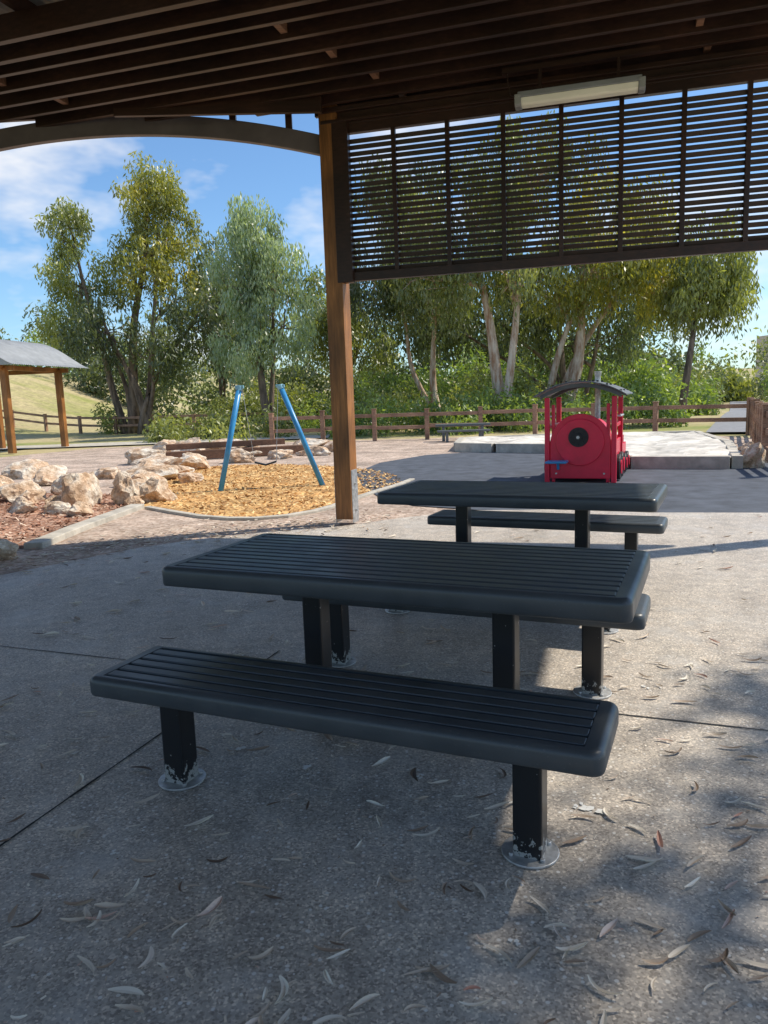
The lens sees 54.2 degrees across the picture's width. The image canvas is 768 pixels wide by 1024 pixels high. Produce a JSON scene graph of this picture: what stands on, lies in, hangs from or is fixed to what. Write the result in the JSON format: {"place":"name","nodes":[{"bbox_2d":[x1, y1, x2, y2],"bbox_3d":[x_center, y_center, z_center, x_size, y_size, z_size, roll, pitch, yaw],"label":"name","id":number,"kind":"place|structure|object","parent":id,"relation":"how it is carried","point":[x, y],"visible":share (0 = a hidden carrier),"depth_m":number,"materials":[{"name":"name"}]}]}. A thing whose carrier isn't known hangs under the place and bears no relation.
{"place":"outdoors","nodes":[
{"label":"outdoors","id":0,"kind":"place"},
{"bbox_2d":[0,435,329,449],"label":"footpath","id":1,"kind":"structure","parent":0,"point":[124,443],"depth_m":28.63,"materials":[{"name":"concrete"}]},
{"bbox_2d":[0,436,751,574],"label":"dirt ground","id":2,"kind":"structure","parent":0,"point":[369,453],"depth_m":9.51,"materials":[{"name":"beige soil"}]},
{"bbox_2d":[0,475,14,484],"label":"boulder","id":3,"kind":"object","parent":2,"relation":"on","point":[5,480],"visible":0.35,"depth_m":13.58,"materials":[{"name":"stone"}]},
{"bbox_2d":[1,459,48,479],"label":"boulder","id":4,"kind":"object","parent":2,"relation":"on","point":[25,469],"visible":0.51,"depth_m":15.77,"materials":[{"name":"stone"}]},
{"bbox_2d":[33,465,67,485],"bbox_3d":[-6.393,-0.657,14.444,0.592,0.473,1.041,-8,20,-11],"label":"boulder","id":5,"kind":"object","parent":2,"relation":"on","point":[47,475],"visible":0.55,"depth_m":14.18,"materials":[{"name":"stone"}]},
{"bbox_2d":[0,493,124,548],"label":"mulch border","id":6,"kind":"object","parent":2,"relation":"on","point":[34,527],"depth_m":9.61,"materials":[{"name":"brown wood"}]},
{"bbox_2d":[0,539,18,560],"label":"boulder","id":7,"kind":"object","parent":6,"relation":"on","point":[8,549],"visible":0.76,"depth_m":7.18,"materials":[{"name":"stone"}]},
{"bbox_2d":[7,496,38,513],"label":"boulder","id":8,"kind":"object","parent":6,"relation":"on","point":[20,504],"visible":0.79,"depth_m":10.40,"materials":[{"name":"stone"}]},
{"bbox_2d":[0,479,46,502],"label":"boulder","id":9,"kind":"object","parent":6,"relation":"on","point":[10,492],"visible":0.69,"depth_m":11.77,"materials":[{"name":"stone"}]},
{"bbox_2d":[19,490,37,503],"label":"boulder","id":10,"kind":"object","parent":6,"relation":"on","point":[28,495],"visible":0.46,"depth_m":11.26,"materials":[{"name":"stone"}]},
{"bbox_2d":[45,495,60,504],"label":"boulder","id":11,"kind":"object","parent":6,"relation":"on","point":[53,498],"visible":0.33,"depth_m":10.78,"materials":[{"name":"stone"}]},
{"bbox_2d":[43,501,70,514],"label":"boulder","id":12,"kind":"object","parent":6,"relation":"on","point":[55,507],"visible":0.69,"depth_m":10.19,"materials":[{"name":"stone"}]},
{"bbox_2d":[50,474,67,495],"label":"boulder","id":13,"kind":"object","parent":6,"relation":"on","point":[56,487],"visible":0.16,"depth_m":11.80,"materials":[{"name":"stone"}]},
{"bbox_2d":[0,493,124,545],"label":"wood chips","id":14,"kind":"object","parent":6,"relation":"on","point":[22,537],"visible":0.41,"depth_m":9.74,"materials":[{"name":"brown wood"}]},
{"bbox_2d":[66,501,93,515],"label":"boulder","id":15,"kind":"object","parent":6,"relation":"on","point":[77,508],"visible":0.83,"depth_m":9.95,"materials":[{"name":"stone"}]},
{"bbox_2d":[61,471,102,506],"bbox_3d":[-4.410,-0.226,10.951,0.450,0.804,0.844,1,20,6],"label":"boulder","id":16,"kind":"object","parent":2,"relation":"on","point":[82,487],"visible":0.64,"depth_m":10.67,"materials":[{"name":"stone"}]},
{"bbox_2d":[24,504,144,548],"bbox_3d":[-3.552,0.151,9.133,0.239,0.100,2.861,-1,9,3],"label":"kerb edging","id":17,"kind":"object","parent":2,"relation":"on","point":[56,536],"visible":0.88,"depth_m":8.72,"materials":[{"name":"concrete"}]},
{"bbox_2d":[94,467,120,478],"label":"boulder","id":18,"kind":"object","parent":2,"relation":"on","point":[106,473],"visible":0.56,"depth_m":14.96,"materials":[{"name":"stone"}]},
{"bbox_2d":[124,448,165,464],"bbox_3d":[-5.860,-1.354,18.834,0.699,0.557,1.247,2,9,40],"label":"boulder","id":19,"kind":"object","parent":2,"relation":"on","point":[131,455],"visible":0.44,"depth_m":18.41,"materials":[{"name":"stone"}]},
{"bbox_2d":[125,457,164,470],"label":"boulder","id":20,"kind":"object","parent":2,"relation":"on","point":[150,461],"visible":0.31,"depth_m":15.56,"materials":[{"name":"stone"}]},
{"bbox_2d":[130,455,183,465],"bbox_3d":[-5.269,-1.118,17.424,1.097,0.395,0.790,1,9,21],"label":"boulder","id":21,"kind":"object","parent":2,"relation":"on","point":[170,460],"visible":0.52,"depth_m":17.30,"materials":[{"name":"stone"}]},
{"bbox_2d":[152,439,175,451],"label":"boulder","id":22,"kind":"object","parent":2,"relation":"on","point":[160,445],"visible":0.37,"depth_m":22.20,"materials":[{"name":"stone"}]},
{"bbox_2d":[171,437,204,451],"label":"boulder","id":23,"kind":"object","parent":2,"relation":"on","point":[194,440],"visible":0.24,"depth_m":21.43,"materials":[{"name":"stone"}]},
{"bbox_2d":[181,452,206,462],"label":"boulder","id":24,"kind":"object","parent":2,"relation":"on","point":[186,455],"visible":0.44,"depth_m":18.22,"materials":[{"name":"stone"}]},
{"bbox_2d":[0,507,419,573],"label":"leaf litter","id":25,"kind":"object","parent":2,"relation":"on","point":[174,537],"visible":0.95,"depth_m":7.97,"materials":[{"name":"brown plant"}]},
{"bbox_2d":[205,439,240,449],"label":"boulder","id":26,"kind":"object","parent":2,"relation":"on","point":[219,440],"visible":0.16,"depth_m":22.21,"materials":[{"name":"stone"}]},
{"bbox_2d":[165,438,303,458],"bbox_3d":[-3.837,-1.653,19.635,3.700,0.405,0.370,-5,9,-19],"label":"timber sleeper edging","id":27,"kind":"object","parent":2,"relation":"on","point":[214,453],"visible":0.53,"depth_m":19.51,"materials":[{"name":"brown wood"}]},
{"bbox_2d":[229,448,255,462],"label":"boulder","id":28,"kind":"object","parent":2,"relation":"on","point":[239,455],"visible":0.71,"depth_m":17.81,"materials":[{"name":"stone"}]},
{"bbox_2d":[236,446,261,456],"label":"boulder","id":29,"kind":"object","parent":2,"relation":"on","point":[256,452],"visible":0.25,"depth_m":19.72,"materials":[{"name":"stone"}]},
{"bbox_2d":[144,463,401,516],"bbox_3d":[-2.117,-0.542,13.409,4.548,0.001,8.287,-5,9,-18],"label":"mulch bed","id":30,"kind":"object","parent":2,"relation":"on","point":[240,509],"visible":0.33,"depth_m":11.80,"materials":[{"name":"brown wood"}]},
{"bbox_2d":[111,471,138,503],"bbox_3d":[-3.799,-0.257,11.083,0.399,0.708,0.353,-6,9,21],"label":"boulder","id":31,"kind":"object","parent":30,"relation":"on","point":[123,489],"visible":0.68,"depth_m":10.99,"materials":[{"name":"stone"}]},
{"bbox_2d":[124,495,144,505],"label":"boulder","id":32,"kind":"object","parent":30,"relation":"on","point":[136,499],"visible":0.65,"depth_m":10.75,"materials":[{"name":"stone"}]},
{"bbox_2d":[132,478,145,495],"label":"boulder","id":33,"kind":"object","parent":30,"relation":"on","point":[138,482],"visible":0.16,"depth_m":11.87,"materials":[{"name":"stone"}]},
{"bbox_2d":[131,471,166,480],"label":"boulder","id":34,"kind":"object","parent":30,"relation":"on","point":[145,475],"visible":0.27,"depth_m":12.86,"materials":[{"name":"stone"}]},
{"bbox_2d":[126,464,178,479],"bbox_3d":[-4.524,-0.660,14.347,1.177,0.470,0.711,-6,9,-22],"label":"boulder","id":35,"kind":"object","parent":30,"relation":"on","point":[167,471],"visible":0.44,"depth_m":14.22,"materials":[{"name":"stone"}]},
{"bbox_2d":[139,477,177,502],"bbox_3d":[-3.332,-0.246,11.184,0.534,0.576,0.556,-2,9,-1],"label":"boulder","id":36,"kind":"object","parent":30,"relation":"on","point":[152,489],"visible":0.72,"depth_m":11.03,"materials":[{"name":"stone"}]},
{"bbox_2d":[177,465,194,472],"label":"boulder","id":37,"kind":"object","parent":30,"relation":"on","point":[182,469],"visible":0.38,"depth_m":14.85,"materials":[{"name":"stone"}]},
{"bbox_2d":[177,472,203,482],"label":"boulder","id":38,"kind":"object","parent":30,"relation":"on","point":[188,477],"visible":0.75,"depth_m":13.65,"materials":[{"name":"stone"}]},
{"bbox_2d":[178,454,210,469],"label":"boulder","id":39,"kind":"object","parent":30,"relation":"on","point":[197,461],"visible":0.57,"depth_m":16.21,"materials":[{"name":"stone"}]},
{"bbox_2d":[218,388,324,490],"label":"poles","id":40,"kind":"object","parent":30,"relation":"on","point":[296,426],"visible":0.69,"depth_m":12.23,"materials":[{"name":"blue metal"}]},
{"bbox_2d":[242,389,277,461],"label":"chains","id":41,"kind":"object","parent":40,"relation":"attached to","point":[248,424],"visible":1,"depth_m":12.34,"materials":[{"name":"metal"}]},
{"bbox_2d":[255,461,276,465],"bbox_3d":[-1.954,-0.804,12.410,0.358,0.069,0.160,-3,9,-6],"label":"seat","id":42,"kind":"object","parent":41,"relation":"attached to","point":[265,464],"visible":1,"depth_m":12.34,"materials":[{"name":"black plastic"}]},
{"bbox_2d":[235,384,284,390],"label":"pole caps","id":43,"kind":"object","parent":40,"relation":"attached to","point":[278,386],"visible":1,"depth_m":12.12,"materials":[{"name":"blue plastic"}]},
{"bbox_2d":[144,478,414,520],"bbox_3d":[-0.822,-0.177,10.759,4.569,0.070,2.242,-8,10,-32],"label":"kerb edging","id":44,"kind":"object","parent":2,"relation":"on","point":[229,518],"visible":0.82,"depth_m":9.53,"materials":[{"name":"concrete"}]},
{"bbox_2d":[267,449,292,459],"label":"boulder","id":45,"kind":"object","parent":2,"relation":"on","point":[281,454],"visible":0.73,"depth_m":18.62,"materials":[{"name":"stone"}]},
{"bbox_2d":[293,438,329,447],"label":"boulder","id":46,"kind":"object","parent":2,"relation":"on","point":[312,442],"visible":0.46,"depth_m":22.67,"materials":[{"name":"stone"}]},
{"bbox_2d":[295,446,330,455],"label":"boulder","id":47,"kind":"object","parent":2,"relation":"on","point":[319,451],"visible":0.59,"depth_m":19.31,"materials":[{"name":"stone"}]},
{"bbox_2d":[322,443,332,451],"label":"boulder","id":48,"kind":"object","parent":2,"relation":"on","point":[329,447],"visible":0.1,"depth_m":20.47,"materials":[{"name":"stone"}]},
{"bbox_2d":[435,423,489,441],"bbox_3d":[2.447,-2.461,23.238,1.700,0.525,0.960,-1,9,4],"label":"park bench","id":49,"kind":"object","parent":2,"relation":"on","point":[481,430],"visible":0.88,"depth_m":23.23,"materials":[{"name":"grey metal"}]},
{"bbox_2d":[268,397,753,440],"bbox_3d":[3.509,-2.858,24.109,15.001,1.154,1.410,0,9,15],"label":"timber fence","id":50,"kind":"object","parent":2,"relation":"on","point":[534,410],"visible":0.74,"depth_m":24.42,"materials":[{"name":"brown wood"}]},
{"bbox_2d":[357,451,767,512],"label":"softfall surface","id":51,"kind":"object","parent":2,"relation":"on","point":[743,490],"visible":0.54,"depth_m":12.33,"materials":[{"name":"rubber"}]},
{"bbox_2d":[534,371,632,482],"bbox_3d":[3.378,-1.452,12.423,1.360,1.700,2.590,1,9,22],"label":"play train","id":52,"kind":"object","parent":51,"relation":"on","point":[582,446],"visible":0.99,"depth_m":11.53,"materials":[{"name":"red paint"}]},
{"bbox_2d":[454,431,742,468],"bbox_3d":[5.251,-1.506,17.197,7.000,0.271,9.200,-2,9,0],"label":"sandpit","id":53,"kind":"object","parent":2,"relation":"on","point":[675,450],"visible":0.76,"depth_m":16.36,"materials":[{"name":"concrete"}]},
{"bbox_2d":[737,441,766,462],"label":"boulder","id":54,"kind":"object","parent":2,"relation":"on","point":[740,448],"visible":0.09,"depth_m":13.72,"materials":[{"name":"stone"}]},
{"bbox_2d":[740,442,765,467],"bbox_3d":[6.347,-0.885,12.994,0.504,0.668,0.582,16,8,37],"label":"boulder","id":55,"kind":"object","parent":2,"relation":"on","point":[754,455],"visible":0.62,"depth_m":12.79,"materials":[{"name":"stone"}]},
{"bbox_2d":[749,399,767,462],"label":"timber fence","id":56,"kind":"object","parent":2,"relation":"on","point":[758,423],"visible":0.89,"depth_m":14.83,"materials":[{"name":"brown wood"}]},
{"bbox_2d":[0,368,765,456],"bbox_3d":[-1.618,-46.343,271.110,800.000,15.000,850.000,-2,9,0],"label":"ground","id":57,"kind":"structure","parent":0,"point":[34,393],"depth_m":44.41,"materials":[{"name":"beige plant"}]},
{"bbox_2d":[0,339,86,453],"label":"picnic shelter","id":58,"kind":"object","parent":57,"relation":"on","point":[20,352],"visible":0.98,"depth_m":26.08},
{"bbox_2d":[30,195,130,433],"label":"gum tree","id":59,"kind":"object","parent":57,"relation":"on","point":[69,247],"visible":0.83,"depth_m":38.22,"materials":[{"name":"green plant"}]},
{"bbox_2d":[50,257,246,433],"bbox_3d":[-11.720,-8.252,37.706,10.343,8.860,5.314,-2,9,0],"label":"gum tree","id":60,"kind":"object","parent":57,"relation":"on","point":[165,353],"visible":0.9,"depth_m":37.44,"materials":[{"name":"green plant"}]},
{"bbox_2d":[98,151,213,433],"bbox_3d":[-11.726,-11.095,39.166,5.786,14.066,4.407,-7,10,-29],"label":"gum tree","id":61,"kind":"object","parent":57,"relation":"on","point":[145,191],"visible":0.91,"depth_m":38.12,"materials":[{"name":"green plant"}]},
{"bbox_2d":[2,409,422,433],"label":"timber fence","id":62,"kind":"object","parent":57,"relation":"on","point":[80,425],"visible":0.3,"depth_m":40.03,"materials":[{"name":"brown wood"}]},
{"bbox_2d":[176,231,277,402],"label":"gum tree","id":63,"kind":"object","parent":57,"relation":"on","point":[223,386],"visible":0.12,"depth_m":41.15,"materials":[{"name":"green plant"}]},
{"bbox_2d":[201,191,324,432],"bbox_3d":[-5.425,-8.892,34.078,5.630,10.791,4.336,-2,9,0],"label":"gum tree","id":64,"kind":"object","parent":57,"relation":"on","point":[260,269],"visible":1,"depth_m":33.22,"materials":[{"name":"green plant"}]},
{"bbox_2d":[292,263,399,389],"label":"gum tree","id":65,"kind":"object","parent":57,"relation":"on","point":[358,330],"visible":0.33,"depth_m":40.16,"materials":[{"name":"green plant"}]},
{"bbox_2d":[0,293,767,420],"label":"background trees","id":66,"kind":"object","parent":57,"relation":"on","point":[90,374],"visible":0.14,"depth_m":57.92,"materials":[{"name":"green plant"}]},
{"bbox_2d":[8,329,767,417],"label":"background trees","id":67,"kind":"object","parent":57,"relation":"on","point":[697,395],"visible":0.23,"depth_m":41.33,"materials":[{"name":"green plant"}]},
{"bbox_2d":[13,325,767,402],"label":"background trees","id":68,"kind":"object","parent":57,"relation":"on","point":[738,387],"visible":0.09,"depth_m":110.95,"materials":[{"name":"green plant"}]},
{"bbox_2d":[326,154,479,409],"bbox_3d":[0.876,-9.411,32.857,6.850,11.845,5.200,-2,9,0],"label":"gum tree","id":69,"kind":"object","parent":57,"relation":"on","point":[357,297],"visible":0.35,"depth_m":32.11,"materials":[{"name":"green plant"}]},
{"bbox_2d":[90,357,767,444],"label":"shrubs","id":70,"kind":"object","parent":57,"relation":"on","point":[216,428],"visible":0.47,"depth_m":32.02,"materials":[{"name":"green plant"}]},
{"bbox_2d":[354,110,608,416],"bbox_3d":[3.411,-9.305,30.200,10.596,12.220,6.160,-1,9,8],"label":"gum tree","id":71,"kind":"object","parent":57,"relation":"on","point":[499,285],"visible":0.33,"depth_m":29.38,"materials":[{"name":"green plant"}]},
{"bbox_2d":[288,363,693,437],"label":"shrubs","id":72,"kind":"object","parent":57,"relation":"on","point":[648,398],"visible":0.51,"depth_m":28.45,"materials":[{"name":"green plant"}]},
{"bbox_2d":[367,238,665,400],"bbox_3d":[6.728,-8.931,37.610,15.140,9.066,6.257,-2,9,0],"label":"gum tree","id":73,"kind":"object","parent":57,"relation":"on","point":[533,327],"visible":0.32,"depth_m":37.08,"materials":[{"name":"green plant"}]},
{"bbox_2d":[520,165,718,405],"bbox_3d":[9.430,-8.885,30.860,7.989,10.851,5.423,-5,9,-20],"label":"gum tree","id":74,"kind":"object","parent":57,"relation":"on","point":[623,280],"visible":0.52,"depth_m":30.03,"materials":[{"name":"green plant"}]},
{"bbox_2d":[649,208,763,423],"bbox_3d":[12.705,-7.561,29.297,3.952,8.408,4.049,-2,9,0],"label":"gum tree","id":75,"kind":"object","parent":57,"relation":"on","point":[727,291],"visible":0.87,"depth_m":28.48,"materials":[{"name":"green plant"}]},
{"bbox_2d":[755,335,767,381],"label":"apartment building","id":76,"kind":"structure","parent":57,"relation":"on","point":[763,349],"depth_m":198.09,"materials":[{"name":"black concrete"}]},
{"bbox_2d":[0,509,767,1023],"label":"concrete slab","id":77,"kind":"structure","parent":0,"point":[434,925],"depth_m":2.49,"materials":[{"name":"grey concrete"}]},
{"bbox_2d":[90,646,618,868],"bbox_3d":[-0.163,0.808,2.540,1.800,0.450,0.385,2,9,23],"label":"bench seat","id":78,"kind":"object","parent":77,"relation":"on","point":[532,738],"visible":1,"depth_m":2.36,"materials":[{"name":"metal"}]},
{"bbox_2d":[72,685,648,945],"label":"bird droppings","id":79,"kind":"object","parent":77,"relation":"on","point":[583,807],"visible":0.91,"depth_m":2.54,"materials":[{"name":"white"}]},
{"bbox_2d":[0,0,767,522],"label":"picnic pavilion","id":80,"kind":"structure","parent":77,"relation":"on","point":[74,70],"depth_m":7.24,"materials":[{"name":"wood"}]},
{"bbox_2d":[502,44,659,110],"bbox_3d":[1.792,-3.984,6.909,1.400,0.370,0.187,0,9,16],"label":"fluorescent light","id":81,"kind":"object","parent":80,"relation":"hanging from","point":[598,89],"visible":1,"depth_m":6.86,"materials":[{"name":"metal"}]},
{"bbox_2d":[0,516,767,1023],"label":"fallen leaves","id":82,"kind":"object","parent":77,"relation":"on","point":[438,974],"visible":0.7,"depth_m":2.10,"materials":[{"name":"brown plant"}]},
{"bbox_2d":[0,646,767,846],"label":"expansion joint","id":83,"kind":"object","parent":77,"relation":"on","point":[70,796],"visible":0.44,"depth_m":3.09,"materials":[{"name":"grey concrete"}]},
{"bbox_2d":[1,538,767,1022],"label":"grit crumbs","id":84,"kind":"object","parent":77,"relation":"on","point":[383,844],"visible":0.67,"depth_m":2.21,"materials":[{"name":"grey stone"}]},
{"bbox_2d":[162,533,649,689],"bbox_3d":[0.095,0.559,3.120,1.850,0.750,0.800,2,9,23],"label":"picnic table","id":85,"kind":"object","parent":77,"relation":"on","point":[506,585],"visible":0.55,"depth_m":2.89,"materials":[{"name":"metal"}]},
{"bbox_2d":[282,593,650,699],"bbox_3d":[0.363,0.607,3.745,1.800,0.450,0.385,2,9,23],"label":"bench seat","id":86,"kind":"object","parent":77,"relation":"on","point":[591,686],"visible":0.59,"depth_m":3.47,"materials":[{"name":"metal"}]},
{"bbox_2d":[383,538,618,633],"bbox_3d":[0.685,0.454,4.672,1.800,0.450,0.385,2,10,25],"label":"bench seat","id":87,"kind":"object","parent":77,"relation":"on","point":[606,630],"visible":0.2,"depth_m":4.90,"materials":[{"name":"metal"}]},
{"bbox_2d":[377,480,666,547],"bbox_3d":[0.958,0.205,5.246,1.850,0.750,0.800,2,10,25],"label":"picnic table","id":88,"kind":"object","parent":77,"relation":"on","point":[582,500],"visible":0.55,"depth_m":5.00,"materials":[{"name":"metal"}]},
{"bbox_2d":[427,509,667,549],"bbox_3d":[1.241,0.253,5.864,1.800,0.450,0.385,2,10,25],"label":"bench seat","id":89,"kind":"object","parent":77,"relation":"on","point":[631,527],"visible":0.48,"depth_m":5.66,"materials":[{"name":"metal"}]},
{"bbox_2d":[0,81,767,375],"label":"sky","id":90,"kind":"structure","parent":0,"point":[32,178],"materials":[{"name":"blue"}]},
{"bbox_2d":[706,401,746,431],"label":"footpath","id":91,"kind":"structure","parent":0,"point":[729,426],"depth_m":26.87,"materials":[{"name":"concrete"}]}
]}

